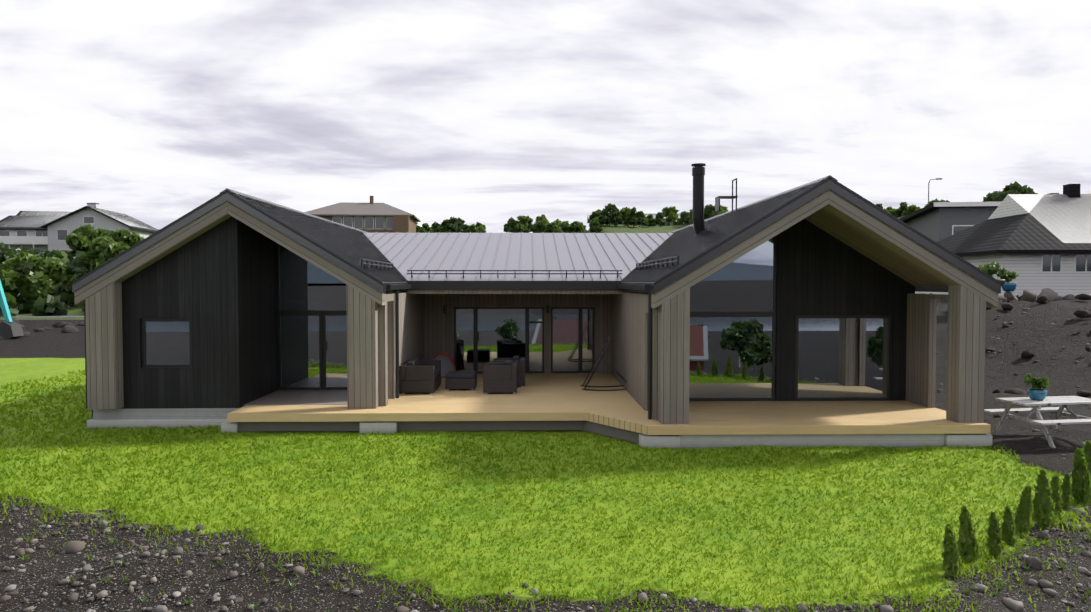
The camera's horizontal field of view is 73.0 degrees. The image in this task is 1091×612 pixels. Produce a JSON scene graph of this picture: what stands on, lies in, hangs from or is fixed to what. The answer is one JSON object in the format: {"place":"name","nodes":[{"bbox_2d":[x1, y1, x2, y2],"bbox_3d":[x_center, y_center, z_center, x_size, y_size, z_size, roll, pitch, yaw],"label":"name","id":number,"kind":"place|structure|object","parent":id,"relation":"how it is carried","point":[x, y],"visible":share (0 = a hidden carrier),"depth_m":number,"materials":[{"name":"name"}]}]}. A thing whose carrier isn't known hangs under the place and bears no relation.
{"place":"outdoors","nodes":[
{"label":"outdoors","id":0,"kind":"place"},
{"bbox_2d":[0,315,83,317],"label":"curb","id":1,"kind":"structure","parent":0,"point":[43,317],"depth_m":64.32,"materials":[{"name":"concrete"}]},
{"bbox_2d":[305,196,420,232],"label":"brown house","id":2,"kind":"structure","parent":0,"point":[371,217],"depth_m":109.26,"materials":[{"name":"grey"}]},
{"bbox_2d":[0,224,1090,611],"bbox_3d":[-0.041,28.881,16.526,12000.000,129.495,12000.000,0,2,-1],"label":"ground","id":3,"kind":"structure","parent":0,"point":[1044,332],"depth_m":9.66,"materials":[{"name":"plant"}]},
{"bbox_2d":[0,242,14,294],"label":"tree","id":4,"kind":"object","parent":3,"relation":"on","point":[5,253],"visible":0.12,"depth_m":76.72,"materials":[{"name":"green plant"}]},
{"bbox_2d":[0,280,23,338],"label":"swing set","id":5,"kind":"object","parent":3,"relation":"on","point":[10,328],"visible":0.98,"depth_m":40.43,"materials":[{"name":"teal"}]},
{"bbox_2d":[0,251,66,299],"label":"tree","id":6,"kind":"object","parent":3,"relation":"on","point":[25,274],"visible":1,"depth_m":71.33,"materials":[{"name":"green plant"}]},
{"bbox_2d":[0,317,84,336],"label":"rocks","id":7,"kind":"object","parent":3,"relation":"on","point":[66,327],"visible":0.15,"depth_m":46.61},
{"bbox_2d":[0,245,90,316],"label":"bank bushes","id":8,"kind":"object","parent":3,"relation":"on","point":[58,300],"visible":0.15,"depth_m":74.44,"materials":[{"name":"green plant"}]},
{"bbox_2d":[0,203,157,250],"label":"white house","id":9,"kind":"structure","parent":3,"relation":"on","point":[46,233],"depth_m":101.58,"materials":[{"name":"tile"}]},
{"bbox_2d":[16,211,70,215],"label":"roof","id":10,"kind":"structure","parent":9,"relation":"attached to","point":[41,213],"depth_m":134.42,"materials":[{"name":"tile"}]},
{"bbox_2d":[64,224,110,251],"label":"tree","id":11,"kind":"object","parent":3,"relation":"on","point":[81,237],"visible":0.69,"depth_m":87.22,"materials":[{"name":"green plant"}]},
{"bbox_2d":[80,235,129,273],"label":"tree","id":12,"kind":"object","parent":3,"relation":"on","point":[104,249],"visible":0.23,"depth_m":75.23,"materials":[{"name":"green plant"}]},
{"bbox_2d":[96,229,143,246],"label":"tree","id":13,"kind":"object","parent":3,"relation":"on","point":[129,239],"visible":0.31,"depth_m":83.63,"materials":[{"name":"green plant"}]},
{"bbox_2d":[87,419,226,428],"bbox_3d":[-8.098,2.529,15.903,3.300,0.210,0.430,0,2,-1],"label":"foundation","id":14,"kind":"object","parent":3,"relation":"on","point":[148,423],"visible":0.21,"depth_m":15.69,"materials":[{"name":"concrete"}]},
{"bbox_2d":[92,407,241,419],"bbox_3d":[-8.334,2.186,23.142,3.310,0.440,14.730,0,2,-1],"label":"foundation","id":15,"kind":"object","parent":3,"relation":"on","point":[174,413],"visible":0.29,"depth_m":15.78,"materials":[{"name":"concrete"}]},
{"bbox_2d":[416,223,433,232],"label":"hill tree","id":16,"kind":"object","parent":3,"relation":"on","point":[425,228],"visible":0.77,"depth_m":124.41,"materials":[{"name":"green plant"}]},
{"bbox_2d":[431,221,443,232],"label":"hill tree","id":17,"kind":"object","parent":3,"relation":"on","point":[435,225],"visible":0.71,"depth_m":126.88,"materials":[{"name":"green plant"}]},
{"bbox_2d":[238,421,640,443],"bbox_3d":[0.921,2.472,15.167,14.500,0.230,2.500,0,2,-1],"label":"deck underside","id":18,"kind":"object","parent":3,"relation":"on","point":[610,431],"visible":0.25,"depth_m":15.25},
{"bbox_2d":[439,219,452,232],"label":"hill tree","id":19,"kind":"object","parent":3,"relation":"on","point":[445,226],"visible":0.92,"depth_m":128.02,"materials":[{"name":"green plant"}]},
{"bbox_2d":[448,217,462,232],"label":"hill tree","id":20,"kind":"object","parent":3,"relation":"on","point":[454,227],"visible":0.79,"depth_m":128.89,"materials":[{"name":"green plant"}]},
{"bbox_2d":[457,217,464,227],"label":"hill tree","id":21,"kind":"object","parent":3,"relation":"on","point":[460,222],"visible":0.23,"depth_m":136.84,"materials":[{"name":"green plant"}]},
{"bbox_2d":[462,224,469,232],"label":"hill tree","id":22,"kind":"object","parent":3,"relation":"on","point":[465,228],"visible":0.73,"depth_m":135.47,"materials":[{"name":"green plant"}]},
{"bbox_2d":[468,224,478,232],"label":"hill tree","id":23,"kind":"object","parent":3,"relation":"on","point":[472,228],"visible":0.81,"depth_m":129.68,"materials":[{"name":"green plant"}]},
{"bbox_2d":[476,222,485,232],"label":"hill tree","id":24,"kind":"object","parent":3,"relation":"on","point":[481,227],"visible":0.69,"depth_m":135.88,"materials":[{"name":"green plant"}]},
{"bbox_2d":[84,216,914,415],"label":"black walls","id":25,"kind":"structure","parent":3,"relation":"on","point":[217,284],"depth_m":16.13,"materials":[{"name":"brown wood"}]},
{"bbox_2d":[72,188,407,292],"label":"wing roof","id":26,"kind":"structure","parent":25,"relation":"on","point":[353,246],"depth_m":15.98,"materials":[{"name":"metal"}]},
{"bbox_2d":[72,191,383,285],"bbox_3d":[-6.639,-1.423,15.409,6.460,1.990,0.035,0,2,-1],"label":"fascia board","id":27,"kind":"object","parent":26,"relation":"attached to","point":[200,207],"depth_m":15.36,"materials":[{"name":"black metal"}]},
{"bbox_2d":[228,201,384,304],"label":"frame fascia","id":28,"kind":"structure","parent":26,"relation":"attached to","point":[310,256],"depth_m":15.47,"materials":[{"name":"grey wood"}]},
{"bbox_2d":[141,235,892,400],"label":"window frames","id":29,"kind":"structure","parent":25,"relation":"in","point":[321,314],"depth_m":18.21,"materials":[{"name":"metal"}]},
{"bbox_2d":[145,237,888,397],"bbox_3d":[-0.529,-0.175,21.331,16.450,4.274,10.670,0,2,-1],"label":"window glass","id":30,"kind":"object","parent":29,"relation":"in","point":[730,357],"visible":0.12,"depth_m":16.68,"materials":[{"name":"glass"}]},
{"bbox_2d":[324,305,548,351],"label":"door handles","id":31,"kind":"object","parent":30,"relation":"attached to","point":[445,308],"depth_m":21.49,"materials":[{"name":"black metal"}]},
{"bbox_2d":[243,373,887,406],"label":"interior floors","id":32,"kind":"structure","parent":25,"relation":"on","point":[308,397],"depth_m":16.94,"materials":[{"name":"beige"}]},
{"bbox_2d":[423,294,610,372],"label":"court wall","id":33,"kind":"structure","parent":32,"relation":"on","point":[438,329],"depth_m":21.60,"materials":[{"name":"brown wood"}]},
{"bbox_2d":[620,175,1000,293],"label":"wing roof","id":34,"kind":"structure","parent":25,"relation":"on","point":[686,244],"depth_m":14.32,"materials":[{"name":"metal"}]},
{"bbox_2d":[691,163,737,233],"bbox_3d":[4.476,-2.770,19.635,1.185,1.993,0.400,0,2,-1],"label":"chimney flue","id":35,"kind":"object","parent":34,"relation":"on","point":[698,171],"visible":0.79,"depth_m":19.50,"materials":[{"name":"black"}]},
{"bbox_2d":[653,177,1001,285],"bbox_3d":[5.314,-1.393,13.825,6.590,2.029,0.035,0,2,-1],"label":"fascia board","id":36,"kind":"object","parent":34,"relation":"attached to","point":[851,192],"depth_m":13.78,"materials":[{"name":"black metal"}]},
{"bbox_2d":[823,189,998,307],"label":"frame fascia","id":37,"kind":"structure","parent":34,"relation":"attached to","point":[896,241],"depth_m":13.91,"materials":[{"name":"grey wood"}]},
{"bbox_2d":[804,208,947,285],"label":"soffits","id":38,"kind":"object","parent":25,"relation":"on","point":[851,236],"visible":0.15,"depth_m":15.77,"materials":[{"name":"grey wood"}]},
{"bbox_2d":[503,217,519,232],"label":"hill tree","id":39,"kind":"object","parent":3,"relation":"on","point":[509,227],"visible":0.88,"depth_m":124.47,"materials":[{"name":"green plant"}]},
{"bbox_2d":[512,215,531,232],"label":"hill tree","id":40,"kind":"object","parent":3,"relation":"on","point":[521,225],"visible":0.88,"depth_m":124.83,"materials":[{"name":"green plant"}]},
{"bbox_2d":[526,216,534,231],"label":"hill tree","id":41,"kind":"object","parent":3,"relation":"on","point":[530,225],"visible":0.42,"depth_m":127.78,"materials":[{"name":"green plant"}]},
{"bbox_2d":[533,221,546,232],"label":"hill tree","id":42,"kind":"object","parent":3,"relation":"on","point":[539,227],"visible":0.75,"depth_m":120.93,"materials":[{"name":"green plant"}]},
{"bbox_2d":[533,219,547,232],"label":"hill tree","id":43,"kind":"object","parent":3,"relation":"on","point":[543,221],"visible":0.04,"depth_m":126.26,"materials":[{"name":"green plant"}]},
{"bbox_2d":[62,540,1023,611],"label":"rocks","id":44,"kind":"object","parent":3,"relation":"on","point":[77,546],"visible":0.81,"depth_m":8.69,"materials":[{"name":"stone"}]},
{"bbox_2d":[0,497,1090,611],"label":"gravel stones","id":45,"kind":"object","parent":3,"relation":"on","point":[1037,564],"visible":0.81,"depth_m":7.79,"materials":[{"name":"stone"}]},
{"bbox_2d":[0,504,1090,611],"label":"rocks","id":46,"kind":"object","parent":3,"relation":"on","point":[999,586],"visible":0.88,"depth_m":7.83,"materials":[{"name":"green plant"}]},
{"bbox_2d":[546,222,559,232],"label":"hill tree","id":47,"kind":"object","parent":3,"relation":"on","point":[552,227],"visible":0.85,"depth_m":125.92,"materials":[{"name":"green plant"}]},
{"bbox_2d":[561,223,569,232],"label":"hill tree","id":48,"kind":"object","parent":3,"relation":"on","point":[565,228],"visible":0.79,"depth_m":136.00,"materials":[{"name":"green plant"}]},
{"bbox_2d":[568,221,581,232],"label":"hill tree","id":49,"kind":"object","parent":3,"relation":"on","point":[575,227],"visible":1,"depth_m":131.97,"materials":[{"name":"green plant"}]},
{"bbox_2d":[579,222,586,232],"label":"hill tree","id":50,"kind":"object","parent":3,"relation":"on","point":[583,228],"visible":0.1,"depth_m":140.37,"materials":[{"name":"green plant"}]},
{"bbox_2d":[589,221,602,232],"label":"hill tree","id":51,"kind":"object","parent":3,"relation":"on","point":[595,227],"visible":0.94,"depth_m":121.87,"materials":[{"name":"green plant"}]},
{"bbox_2d":[589,211,602,224],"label":"hill tree","id":52,"kind":"object","parent":3,"relation":"on","point":[595,214],"visible":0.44,"depth_m":127.07,"materials":[{"name":"green plant"}]},
{"bbox_2d":[589,217,602,226],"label":"hill tree","id":53,"kind":"object","parent":3,"relation":"on","point":[594,219],"visible":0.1,"depth_m":124.57,"materials":[{"name":"green plant"}]},
{"bbox_2d":[598,208,609,225],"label":"hill tree","id":54,"kind":"object","parent":3,"relation":"on","point":[603,217],"visible":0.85,"depth_m":126.15,"materials":[{"name":"green plant"}]},
{"bbox_2d":[221,421,991,448],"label":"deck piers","id":55,"kind":"structure","parent":3,"relation":"on","point":[797,440],"depth_m":13.88,"materials":[{"name":"white concrete"}]},
{"bbox_2d":[227,373,990,434],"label":"deck","id":56,"kind":"structure","parent":55,"relation":"on","point":[551,397],"depth_m":15.14,"materials":[{"name":"brown wood"}]},
{"bbox_2d":[85,282,378,409],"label":"frame posts","id":57,"kind":"object","parent":56,"relation":"on","point":[104,345],"visible":0.96,"depth_m":15.53,"materials":[{"name":"grey wood"}]},
{"bbox_2d":[74,201,230,305],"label":"roof fascia","id":58,"kind":"structure","parent":57,"relation":"attached to","point":[162,248],"depth_m":15.40,"materials":[{"name":"grey wood"}]},
{"bbox_2d":[400,357,440,393],"bbox_3d":[-3.081,1.708,18.306,0.800,0.760,1.500,0,2,-1],"label":"armchair","id":59,"kind":"object","parent":56,"relation":"on","point":[418,375],"visible":1,"depth_m":17.56,"materials":[{"name":"wicker"}]},
{"bbox_2d":[432,352,455,377],"bbox_3d":[-2.938,1.645,20.504,0.854,0.751,0.418,-1,2,-27],"label":"chair","id":60,"kind":"object","parent":56,"relation":"on","point":[447,364],"visible":0.5,"depth_m":20.58,"materials":[{"name":"grey"}]},
{"bbox_2d":[445,371,476,390],"bbox_3d":[-2.116,1.880,18.543,0.740,0.400,0.720,0,2,-1],"label":"ottoman","id":61,"kind":"object","parent":56,"relation":"on","point":[460,379],"visible":1,"depth_m":18.19,"materials":[{"name":"wicker"}]},
{"bbox_2d":[483,360,516,393],"bbox_3d":[-1.093,1.718,17.980,0.800,0.760,0.780,0,2,-1],"label":"armchair","id":62,"kind":"object","parent":56,"relation":"on","point":[500,377],"visible":1,"depth_m":17.59,"materials":[{"name":"wicker"}]},
{"bbox_2d":[493,355,524,386],"bbox_3d":[-0.938,1.683,19.103,0.800,0.760,0.780,0,2,-1],"label":"armchair","id":63,"kind":"object","parent":56,"relation":"on","point":[520,361],"visible":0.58,"depth_m":18.73,"materials":[{"name":"wicker"}]},
{"bbox_2d":[361,256,678,418],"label":"roof rail gutters","id":64,"kind":"object","parent":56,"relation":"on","point":[642,287],"visible":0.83,"depth_m":16.98,"materials":[{"name":"black metal"}]},
{"bbox_2d":[580,337,626,390],"bbox_3d":[1.547,1.441,18.451,1.303,1.282,0.654,0,2,-1],"label":"rocking lounger","id":65,"kind":"object","parent":56,"relation":"on","point":[596,366],"visible":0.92,"depth_m":18.15,"materials":[{"name":"black"}]},
{"bbox_2d":[378,290,947,419],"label":"grey walls","id":66,"kind":"structure","parent":56,"relation":"on","point":[629,337],"depth_m":16.52,"materials":[{"name":"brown wood"}]},
{"bbox_2d":[406,281,621,289],"bbox_3d":[-0.788,-0.526,18.797,5.490,0.235,0.120,0,2,-1],"label":"gutter","id":67,"kind":"object","parent":66,"relation":"on","point":[514,285],"visible":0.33,"depth_m":18.74,"materials":[{"name":"black metal"}]},
{"bbox_2d":[364,232,672,280],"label":"roof","id":68,"kind":"structure","parent":66,"relation":"on","point":[625,253],"depth_m":22.83,"materials":[{"name":"metal"}]},
{"bbox_2d":[657,285,985,423],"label":"frame posts","id":69,"kind":"object","parent":56,"relation":"on","point":[966,347],"visible":0.85,"depth_m":13.96,"materials":[{"name":"grey wood"}]},
{"bbox_2d":[651,190,828,307],"bbox_3d":[3.677,-1.181,14.023,3.265,2.434,0.420,0,2,-1],"label":"bargeboard","id":70,"kind":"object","parent":69,"relation":"attached to","point":[730,255],"depth_m":13.82,"materials":[{"name":"grey wood"}]},
{"bbox_2d":[605,203,616,225],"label":"hill tree","id":71,"kind":"object","parent":3,"relation":"on","point":[609,207],"visible":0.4,"depth_m":126.46,"materials":[{"name":"green plant"}]},
{"bbox_2d":[608,207,625,225],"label":"hill tree","id":72,"kind":"object","parent":3,"relation":"on","point":[618,219],"visible":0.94,"depth_m":125.61,"materials":[{"name":"green plant"}]},
{"bbox_2d":[621,207,636,226],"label":"hill tree","id":73,"kind":"object","parent":3,"relation":"on","point":[626,211],"visible":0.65,"depth_m":126.91,"materials":[{"name":"green plant"}]},
{"bbox_2d":[624,207,638,227],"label":"hill tree","id":74,"kind":"object","parent":3,"relation":"on","point":[629,219],"visible":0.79,"depth_m":125.58,"materials":[{"name":"green plant"}]},
{"bbox_2d":[587,214,690,225],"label":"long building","id":75,"kind":"structure","parent":3,"relation":"on","point":[646,215],"depth_m":145.11,"materials":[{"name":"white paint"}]},
{"bbox_2d":[634,211,648,226],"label":"hill tree","id":76,"kind":"object","parent":3,"relation":"on","point":[640,216],"visible":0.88,"depth_m":125.52,"materials":[{"name":"green plant"}]},
{"bbox_2d":[644,214,656,226],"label":"hill tree","id":77,"kind":"object","parent":3,"relation":"on","point":[651,220],"visible":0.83,"depth_m":127.86,"materials":[{"name":"green plant"}]},
{"bbox_2d":[655,212,665,226],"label":"hill tree","id":78,"kind":"object","parent":3,"relation":"on","point":[659,217],"visible":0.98,"depth_m":127.30,"materials":[{"name":"green plant"}]},
{"bbox_2d":[662,206,679,225],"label":"hill tree","id":79,"kind":"object","parent":3,"relation":"on","point":[671,214],"visible":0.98,"depth_m":133.41,"materials":[{"name":"green plant"}]},
{"bbox_2d":[677,211,691,226],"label":"hill tree","id":80,"kind":"object","parent":3,"relation":"on","point":[685,217],"visible":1,"depth_m":123.48,"materials":[{"name":"green plant"}]},
{"bbox_2d":[704,204,716,219],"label":"hill tree","id":81,"kind":"object","parent":3,"relation":"on","point":[708,212],"visible":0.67,"depth_m":125.70,"materials":[{"name":"green plant"}]},
{"bbox_2d":[886,206,896,217],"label":"hill tree","id":82,"kind":"object","parent":3,"relation":"on","point":[891,210],"visible":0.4,"depth_m":124.56,"materials":[{"name":"green plant"}]},
{"bbox_2d":[895,202,908,217],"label":"hill tree","id":83,"kind":"object","parent":3,"relation":"on","point":[901,208],"visible":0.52,"depth_m":124.96,"materials":[{"name":"green plant"}]},
{"bbox_2d":[901,205,920,216],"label":"hill tree","id":84,"kind":"object","parent":3,"relation":"on","point":[911,209],"visible":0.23,"depth_m":122.53,"materials":[{"name":"green plant"}]},
{"bbox_2d":[928,178,941,203],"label":"street lamp","id":85,"kind":"object","parent":3,"relation":"on","point":[928,186],"visible":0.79,"depth_m":98.30,"materials":[{"name":"grey"}]},
{"bbox_2d":[924,198,949,206],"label":"dark tree","id":86,"kind":"object","parent":3,"relation":"on","point":[935,200],"depth_m":73.93,"materials":[{"name":"green plant"}]},
{"bbox_2d":[941,523,962,576],"bbox_3d":[4.282,2.568,7.742,0.213,0.576,0.214,0,2,-1],"label":"thuja tree","id":87,"kind":"object","parent":3,"relation":"on","point":[952,560],"visible":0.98,"depth_m":7.71,"materials":[{"name":"green plant"}]},
{"bbox_2d":[957,505,980,562],"bbox_3d":[4.671,2.520,8.138,0.237,0.648,0.235,1,2,31],"label":"thuja tree","id":88,"kind":"object","parent":3,"relation":"on","point":[968,545],"visible":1,"depth_m":8.09,"materials":[{"name":"green plant"}]},
{"bbox_2d":[898,193,1058,241],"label":"grey house","id":89,"kind":"structure","parent":3,"relation":"on","point":[936,221],"depth_m":48.97,"materials":[{"name":"tile"}]},
{"bbox_2d":[978,261,1007,286],"bbox_3d":[17.661,-1.015,28.977,1.153,1.489,0.927,0,2,-1],"label":"plant","id":90,"kind":"object","parent":3,"relation":"on","point":[992,268],"visible":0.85,"depth_m":28.74,"materials":[{"name":"plant"}]},
{"bbox_2d":[986,511,1004,555],"bbox_3d":[5.088,2.587,8.344,0.188,0.500,0.184,1,2,35],"label":"thuja tree","id":91,"kind":"object","parent":3,"relation":"on","point":[995,543],"visible":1,"depth_m":8.33,"materials":[{"name":"green plant"}]},
{"bbox_2d":[915,184,1090,299],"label":"white house","id":92,"kind":"structure","parent":3,"relation":"on","point":[1037,243],"depth_m":32.75,"materials":[{"name":"black tile"}]},
{"bbox_2d":[923,293,1090,458],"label":"dirt stones","id":93,"kind":"object","parent":3,"relation":"on","point":[1034,430],"depth_m":23.67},
{"bbox_2d":[1001,505,1017,543],"bbox_3d":[5.496,2.599,8.730,0.187,0.494,0.198,0,2,-1],"label":"thuja tree","id":94,"kind":"object","parent":3,"relation":"on","point":[1009,535],"visible":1,"depth_m":8.69,"materials":[{"name":"green plant"}]},
{"bbox_2d":[982,181,1037,201],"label":"tree","id":95,"kind":"object","parent":3,"relation":"on","point":[1015,187],"visible":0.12,"depth_m":99.95,"materials":[{"name":"green plant"}]},
{"bbox_2d":[935,294,1090,417],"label":"rocks","id":96,"kind":"object","parent":3,"relation":"on","point":[1079,313],"visible":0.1,"depth_m":24.03,"materials":[{"name":"stone"}]},
{"bbox_2d":[1013,485,1034,531],"bbox_3d":[5.914,2.507,9.119,0.233,0.623,0.267,0,2,-1],"label":"thuja tree","id":97,"kind":"object","parent":3,"relation":"on","point":[1023,514],"visible":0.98,"depth_m":9.05,"materials":[{"name":"green plant"}]},
{"bbox_2d":[984,396,1090,447],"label":"picnic table","id":98,"kind":"object","parent":3,"relation":"on","point":[1063,402],"visible":0.96,"depth_m":14.29,"materials":[{"name":"white wood"}]},
{"bbox_2d":[1023,373,1049,400],"bbox_3d":[9.546,1.571,14.344,0.436,0.508,0.363,1,2,37],"label":"potted plant","id":99,"kind":"object","parent":98,"relation":"on","point":[1036,393],"visible":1,"depth_m":14.26,"materials":[{"name":"blue"}]},
{"bbox_2d":[998,288,1076,301],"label":"bank boulders","id":100,"kind":"object","parent":3,"relation":"on","point":[1030,296],"visible":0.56,"depth_m":30.45,"materials":[{"name":"stone"}]},
{"bbox_2d":[1000,271,1018,290],"bbox_3d":[18.888,-1.015,30.141,0.662,0.833,0.709,0,2,-1],"label":"blue planter","id":101,"kind":"object","parent":100,"relation":"on","point":[1008,285],"visible":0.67,"depth_m":29.95,"materials":[{"name":"blue"}]},
{"bbox_2d":[1032,468,1057,525],"bbox_3d":[6.319,2.430,9.336,0.282,0.726,0.288,-1,2,-28],"label":"thuja tree","id":102,"kind":"object","parent":3,"relation":"on","point":[1044,505],"visible":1,"depth_m":9.31,"materials":[{"name":"green plant"}]},
{"bbox_2d":[1050,474,1064,515],"bbox_3d":[6.723,2.505,9.734,0.229,0.590,0.202,0,2,-1],"label":"thuja tree","id":103,"kind":"object","parent":3,"relation":"on","point":[1055,485],"visible":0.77,"depth_m":9.68,"materials":[{"name":"green plant"}]},
{"bbox_2d":[1060,473,1072,508],"bbox_3d":[7.120,2.544,10.114,0.199,0.517,0.203,0,2,-1],"label":"thuja tree","id":104,"kind":"object","parent":3,"relation":"on","point":[1066,487],"visible":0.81,"depth_m":10.07,"materials":[{"name":"green plant"}]},
{"bbox_2d":[1071,448,1090,503],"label":"thuja tree","id":105,"kind":"object","parent":3,"relation":"on","point":[1081,485],"visible":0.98,"depth_m":10.26,"materials":[{"name":"green plant"}]},
{"bbox_2d":[1082,440,1090,479],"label":"thuja tree","id":106,"kind":"object","parent":3,"relation":"on","point":[1087,450],"visible":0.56,"depth_m":10.74,"materials":[{"name":"green plant"}]},
{"bbox_2d":[0,369,1090,611],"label":"lawn grass","id":107,"kind":"structure","parent":0,"point":[132,457],"depth_m":10.45,"materials":[{"name":"plant"}]},
{"bbox_2d":[0,0,1090,232],"label":"sky","id":108,"kind":"structure","parent":0,"point":[489,113],"materials":[{"name":"white"}]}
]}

